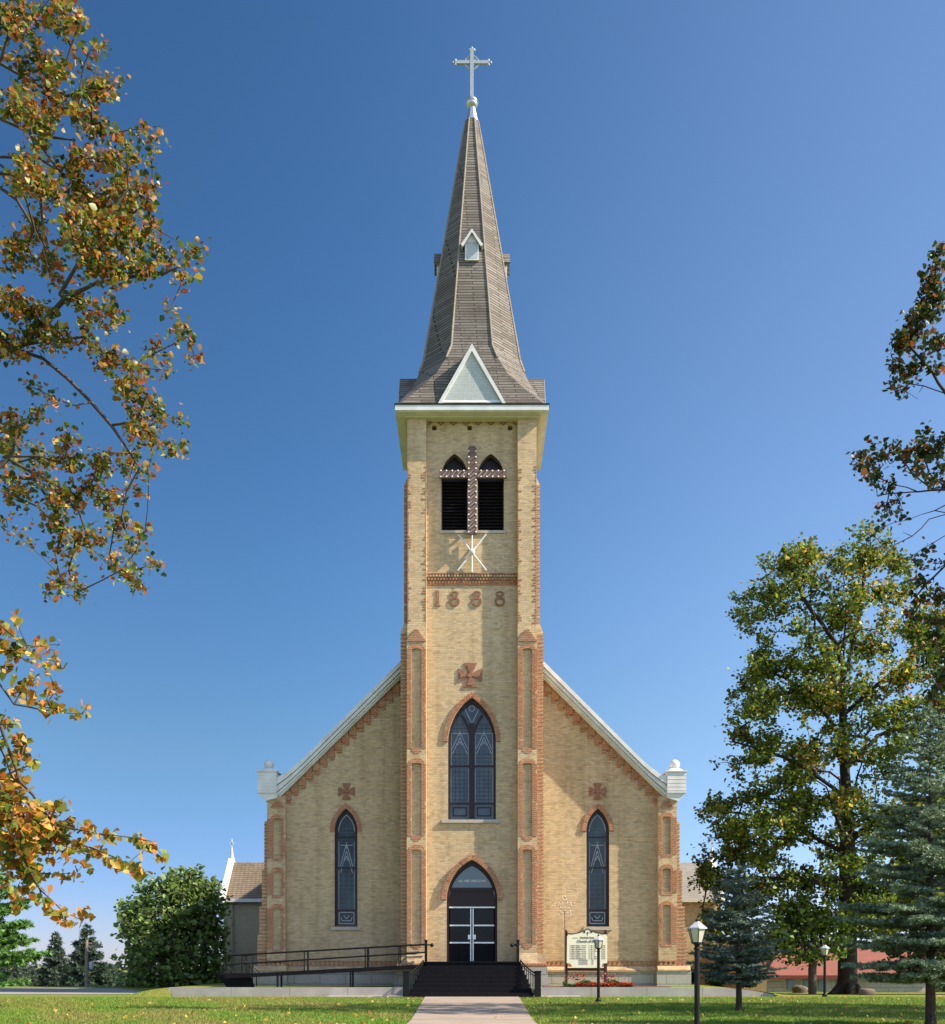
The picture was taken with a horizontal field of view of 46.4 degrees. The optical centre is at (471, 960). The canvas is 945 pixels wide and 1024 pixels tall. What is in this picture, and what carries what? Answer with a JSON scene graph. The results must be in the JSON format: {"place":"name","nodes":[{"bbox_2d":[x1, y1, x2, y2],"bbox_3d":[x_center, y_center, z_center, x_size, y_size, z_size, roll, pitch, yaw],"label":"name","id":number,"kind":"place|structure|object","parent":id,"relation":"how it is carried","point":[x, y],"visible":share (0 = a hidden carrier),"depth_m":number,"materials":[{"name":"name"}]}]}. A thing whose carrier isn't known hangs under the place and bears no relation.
{"place":"outdoors","nodes":[
{"label":"outdoors","id":0,"kind":"place"},
{"bbox_2d":[326,995,580,996],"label":"pavement","id":1,"kind":"structure","parent":0,"point":[409,996],"depth_m":43.48,"materials":[{"name":"concrete"}]},
{"bbox_2d":[123,983,789,996],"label":"terrace lawn","id":2,"kind":"structure","parent":0,"point":[162,992],"depth_m":44.50,"materials":[{"name":"green plant"}]},
{"bbox_2d":[167,987,402,995],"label":"retaining wall","id":3,"kind":"structure","parent":2,"relation":"on","point":[253,991],"depth_m":43.50,"materials":[{"name":"concrete"}]},
{"bbox_2d":[218,944,425,986],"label":"access ramp","id":4,"kind":"structure","parent":2,"relation":"on","point":[233,979],"depth_m":43.97,"materials":[{"name":"grey paint"}]},
{"bbox_2d":[565,928,606,983],"bbox_3d":[4.673,-0.115,45.249,1.738,2.429,0.201,0,0,0],"label":"notice board","id":5,"kind":"object","parent":2,"relation":"on","point":[580,952],"visible":0.97,"depth_m":45.16,"materials":[{"name":"white"}]},
{"bbox_2d":[543,973,667,986],"bbox_3d":[5.389,0.786,44.408,5.002,0.628,1.384,0,0,0],"label":"flower bed","id":6,"kind":"object","parent":2,"relation":"on","point":[608,983],"visible":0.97,"depth_m":44.04,"materials":[{"name":"red plant"}]},
{"bbox_2d":[558,896,573,981],"bbox_3d":[3.791,-0.775,44.990,0.792,3.751,0.056,0,0,0],"label":"star decoration","id":7,"kind":"object","parent":6,"relation":"on","point":[564,931],"visible":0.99,"depth_m":45.00,"materials":[{"name":"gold metal"}]},
{"bbox_2d":[541,987,775,995],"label":"retaining wall","id":8,"kind":"structure","parent":2,"relation":"on","point":[644,991],"depth_m":43.50,"materials":[{"name":"concrete"}]},
{"bbox_2d":[691,968,693,983],"bbox_3d":[11.333,0.871,58.003,1.242,1.084,1.009,0,0,0],"label":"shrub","id":9,"kind":"object","parent":2,"relation":"on","point":[692,977],"visible":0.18,"depth_m":57.73,"materials":[{"name":"green plant"}]},
{"bbox_2d":[407,997,536,1023],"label":"path","id":10,"kind":"structure","parent":0,"point":[461,1010],"depth_m":29.88,"materials":[{"name":"concrete"}]},
{"bbox_2d":[0,968,944,1023],"bbox_3d":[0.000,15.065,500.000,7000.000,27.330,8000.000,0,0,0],"label":"ground","id":11,"kind":"structure","parent":0,"point":[139,989],"depth_m":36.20,"materials":[{"name":"green plant"}]},
{"bbox_2d":[0,966,18,985],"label":"spruce tree","id":12,"kind":"object","parent":11,"relation":"on","point":[4,969],"visible":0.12,"depth_m":99.74,"materials":[{"name":"green plant"}]},
{"bbox_2d":[11,964,25,985],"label":"spruce tree","id":13,"kind":"object","parent":11,"relation":"on","point":[16,970],"visible":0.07,"depth_m":119.71,"materials":[{"name":"green plant"}]},
{"bbox_2d":[0,868,52,987],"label":"pine tree","id":14,"kind":"object","parent":11,"relation":"on","point":[10,935],"visible":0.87,"depth_m":33.28,"materials":[{"name":"green plant"}]},
{"bbox_2d":[22,966,33,985],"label":"spruce tree","id":15,"kind":"object","parent":11,"relation":"on","point":[26,970],"visible":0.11,"depth_m":129.90,"materials":[{"name":"green plant"}]},
{"bbox_2d":[28,961,38,983],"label":"spruce tree","id":16,"kind":"object","parent":11,"relation":"on","point":[34,978],"visible":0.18,"depth_m":139.78,"materials":[{"name":"green plant"}]},
{"bbox_2d":[33,931,68,985],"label":"spruce tree","id":17,"kind":"object","parent":11,"relation":"on","point":[51,973],"visible":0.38,"depth_m":109.31,"materials":[{"name":"green plant"}]},
{"bbox_2d":[0,608,168,928],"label":"linden tree","id":18,"kind":"object","parent":11,"relation":"on","point":[33,831],"visible":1,"depth_m":9.93,"materials":[{"name":"orange plant"}]},
{"bbox_2d":[58,923,115,985],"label":"spruce tree","id":19,"kind":"object","parent":11,"relation":"on","point":[98,975],"visible":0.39,"depth_m":104.21,"materials":[{"name":"green plant"}]},
{"bbox_2d":[81,940,102,985],"bbox_3d":[-21.360,0.174,61.950,1.200,2.718,0.340,0,0,0],"label":"utility pole","id":20,"kind":"object","parent":11,"relation":"on","point":[90,965],"visible":0.93,"depth_m":61.92,"materials":[{"name":"grey paint"}]},
{"bbox_2d":[0,0,211,606],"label":"linden tree","id":21,"kind":"object","parent":11,"relation":"on","point":[114,217],"visible":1,"depth_m":17.71,"materials":[{"name":"orange plant"}]},
{"bbox_2d":[106,962,116,985],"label":"spruce tree","id":22,"kind":"object","parent":11,"relation":"on","point":[111,973],"visible":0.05,"depth_m":124.85,"materials":[{"name":"green plant"}]},
{"bbox_2d":[114,971,126,985],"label":"spruce tree","id":23,"kind":"object","parent":11,"relation":"on","point":[116,984],"visible":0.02,"depth_m":117.73,"materials":[{"name":"green plant"}]},
{"bbox_2d":[109,863,233,987],"bbox_3d":[-16.341,-1.439,59.953,6.831,7.759,6.959,0,0,0],"label":"broadleaf tree","id":24,"kind":"object","parent":11,"relation":"on","point":[194,921],"visible":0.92,"depth_m":58.75,"materials":[{"name":"green plant"}]},
{"bbox_2d":[402,940,541,996],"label":"entrance steps","id":25,"kind":"structure","parent":11,"relation":"on","point":[471,979],"depth_m":42.95,"materials":[{"name":"grey paint"}]},
{"bbox_2d":[220,47,724,992],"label":"church","id":26,"kind":"structure","parent":11,"relation":"on","point":[470,775],"depth_m":45.73,"materials":[{"name":"beige brick"}]},
{"bbox_2d":[331,809,359,929],"bbox_3d":[-5.402,-3.923,47.385,1.240,5.207,0.330,0,0,0],"label":"narrow window","id":27,"kind":"structure","parent":26,"relation":"in","point":[346,826],"depth_m":47.51,"materials":[{"name":"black glass"}]},
{"bbox_2d":[449,908,470,960],"bbox_3d":[-0.492,-1.079,45.640,0.945,2.207,0.140,0,0,0],"label":"door","id":28,"kind":"structure","parent":26,"relation":"in","point":[459,918],"depth_m":45.62,"materials":[{"name":"grey paint"}]},
{"bbox_2d":[442,699,500,822],"bbox_3d":[-0.023,-8.273,45.490,2.440,5.191,0.360,0,0,0],"label":"tall window","id":29,"kind":"structure","parent":26,"relation":"in","point":[471,738],"depth_m":45.64,"materials":[{"name":"black glass"}]},
{"bbox_2d":[449,866,493,898],"bbox_3d":[0.000,-3.222,45.640,1.860,1.422,0.040,0,0,0],"label":"transom window","id":30,"kind":"structure","parent":26,"relation":"in","point":[471,877],"depth_m":45.63,"materials":[{"name":"grey glass"}]},
{"bbox_2d":[472,908,494,960],"bbox_3d":[0.492,-1.079,45.640,0.945,2.207,0.140,0,0,0],"label":"door","id":31,"kind":"structure","parent":26,"relation":"in","point":[483,919],"depth_m":45.62,"materials":[{"name":"grey paint"}]},
{"bbox_2d":[583,809,612,929],"bbox_3d":[5.402,-3.923,47.385,1.240,5.207,0.330,0,0,0],"label":"narrow window","id":32,"kind":"structure","parent":26,"relation":"in","point":[597,833],"depth_m":47.51,"materials":[{"name":"black glass"}]},
{"bbox_2d":[7,995,941,1023],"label":"fallen leaves","id":33,"kind":"object","parent":11,"relation":"on","point":[330,1022],"visible":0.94,"depth_m":30.01,"materials":[{"name":"orange plant"}]},
{"bbox_2d":[10,962,941,991],"bbox_3d":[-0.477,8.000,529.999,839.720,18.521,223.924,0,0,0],"label":"wood","id":34,"kind":"object","parent":11,"relation":"on","point":[937,989],"visible":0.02,"depth_m":500.81,"materials":[{"name":"green plant"}]},
{"bbox_2d":[593,933,603,1001],"bbox_3d":[4.302,0.233,37.500,0.346,2.335,0.400,0,0,0],"label":"lamp post","id":35,"kind":"object","parent":11,"relation":"on","point":[598,941],"visible":0.98,"depth_m":37.45,"materials":[{"name":"black metal"}]},
{"bbox_2d":[687,919,706,1023],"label":"lamp post","id":36,"kind":"object","parent":11,"relation":"on","point":[697,929],"visible":1,"depth_m":20.95,"materials":[{"name":"black metal"}]},
{"bbox_2d":[704,969,725,986],"bbox_3d":[13.114,0.939,59.009,1.384,1.080,1.082,0,0,0],"label":"shrub","id":37,"kind":"object","parent":11,"relation":"on","point":[715,983],"visible":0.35,"depth_m":58.85,"materials":[{"name":"green plant"}]},
{"bbox_2d":[685,860,792,1010],"bbox_3d":[7.361,-0.671,30.781,2.911,4.350,2.906,0,0,0],"label":"spruce tree","id":38,"kind":"object","parent":11,"relation":"on","point":[724,956],"visible":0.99,"depth_m":30.49,"materials":[{"name":"green plant"}]},
{"bbox_2d":[721,943,766,991],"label":"annex building","id":39,"kind":"structure","parent":11,"relation":"on","point":[761,987],"depth_m":62.00,"materials":[{"name":"beige brick"}]},
{"bbox_2d":[742,971,759,988],"bbox_3d":[14.896,1.013,59.493,1.431,1.013,1.135,0,0,0],"label":"shrub","id":40,"kind":"object","parent":11,"relation":"on","point":[750,985],"visible":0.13,"depth_m":59.35,"materials":[{"name":"green plant"}]},
{"bbox_2d":[792,985,807,992],"bbox_3d":[17.845,1.618,60.000,0.773,0.579,0.958,0,0,0],"label":"boulder","id":41,"kind":"object","parent":11,"relation":"on","point":[799,989],"visible":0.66,"depth_m":59.63,"materials":[{"name":"beige stone"}]},
{"bbox_2d":[758,894,859,993],"bbox_3d":[15.164,-0.645,50.076,4.844,4.760,4.173,0,0,0],"label":"broadleaf tree","id":42,"kind":"object","parent":11,"relation":"on","point":[811,954],"visible":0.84,"depth_m":49.55,"materials":[{"name":"green plant"}]},
{"bbox_2d":[686,516,944,993],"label":"linden tree","id":43,"kind":"object","parent":11,"relation":"on","point":[793,815],"visible":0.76,"depth_m":51.74,"materials":[{"name":"green plant"}]},
{"bbox_2d":[820,944,829,996],"bbox_3d":[13.756,0.343,43.000,0.346,2.115,0.400,0,0,0],"label":"lamp post","id":44,"kind":"object","parent":11,"relation":"on","point":[824,948],"visible":1,"depth_m":42.95,"materials":[{"name":"black metal"}]},
{"bbox_2d":[767,947,924,991],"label":"house","id":45,"kind":"structure","parent":11,"relation":"on","point":[788,978],"depth_m":74.00,"materials":[{"name":"stone"}]},
{"bbox_2d":[788,979,794,989],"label":"window","id":46,"kind":"structure","parent":45,"relation":"in","point":[791,982],"depth_m":73.93,"materials":[{"name":"blue"}]},
{"bbox_2d":[804,979,807,987],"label":"window","id":47,"kind":"structure","parent":45,"relation":"in","point":[805,980],"depth_m":73.93,"materials":[{"name":"blue"}]},
{"bbox_2d":[818,979,822,989],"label":"window","id":48,"kind":"structure","parent":45,"relation":"in","point":[820,981],"depth_m":73.93,"materials":[{"name":"blue"}]},
{"bbox_2d":[858,988,875,994],"bbox_3d":[16.279,1.303,45.395,0.677,0.354,0.526,0,0,0],"label":"boulder","id":49,"kind":"object","parent":11,"relation":"on","point":[865,991],"visible":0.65,"depth_m":45.19,"materials":[{"name":"beige stone"}]},
{"bbox_2d":[830,701,944,1023],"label":"spruce tree","id":50,"kind":"object","parent":11,"relation":"on","point":[930,855],"visible":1,"depth_m":23.22,"materials":[{"name":"green plant"}]},
{"bbox_2d":[846,240,944,736],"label":"linden tree","id":51,"kind":"object","parent":11,"relation":"on","point":[921,313],"visible":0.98,"depth_m":27.88,"materials":[{"name":"green plant"}]},
{"bbox_2d":[882,801,944,991],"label":"broadleaf tree","id":52,"kind":"object","parent":11,"relation":"on","point":[917,955],"visible":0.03,"depth_m":63.61,"materials":[{"name":"green plant"}]},
{"bbox_2d":[0,988,944,994],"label":"road","id":53,"kind":"structure","parent":0,"point":[63,991],"depth_m":49.94,"materials":[{"name":"grey asphalt"}]},
{"bbox_2d":[0,0,944,967],"label":"sky","id":54,"kind":"structure","parent":0,"point":[717,220],"materials":[{"name":"blue"}]}
]}

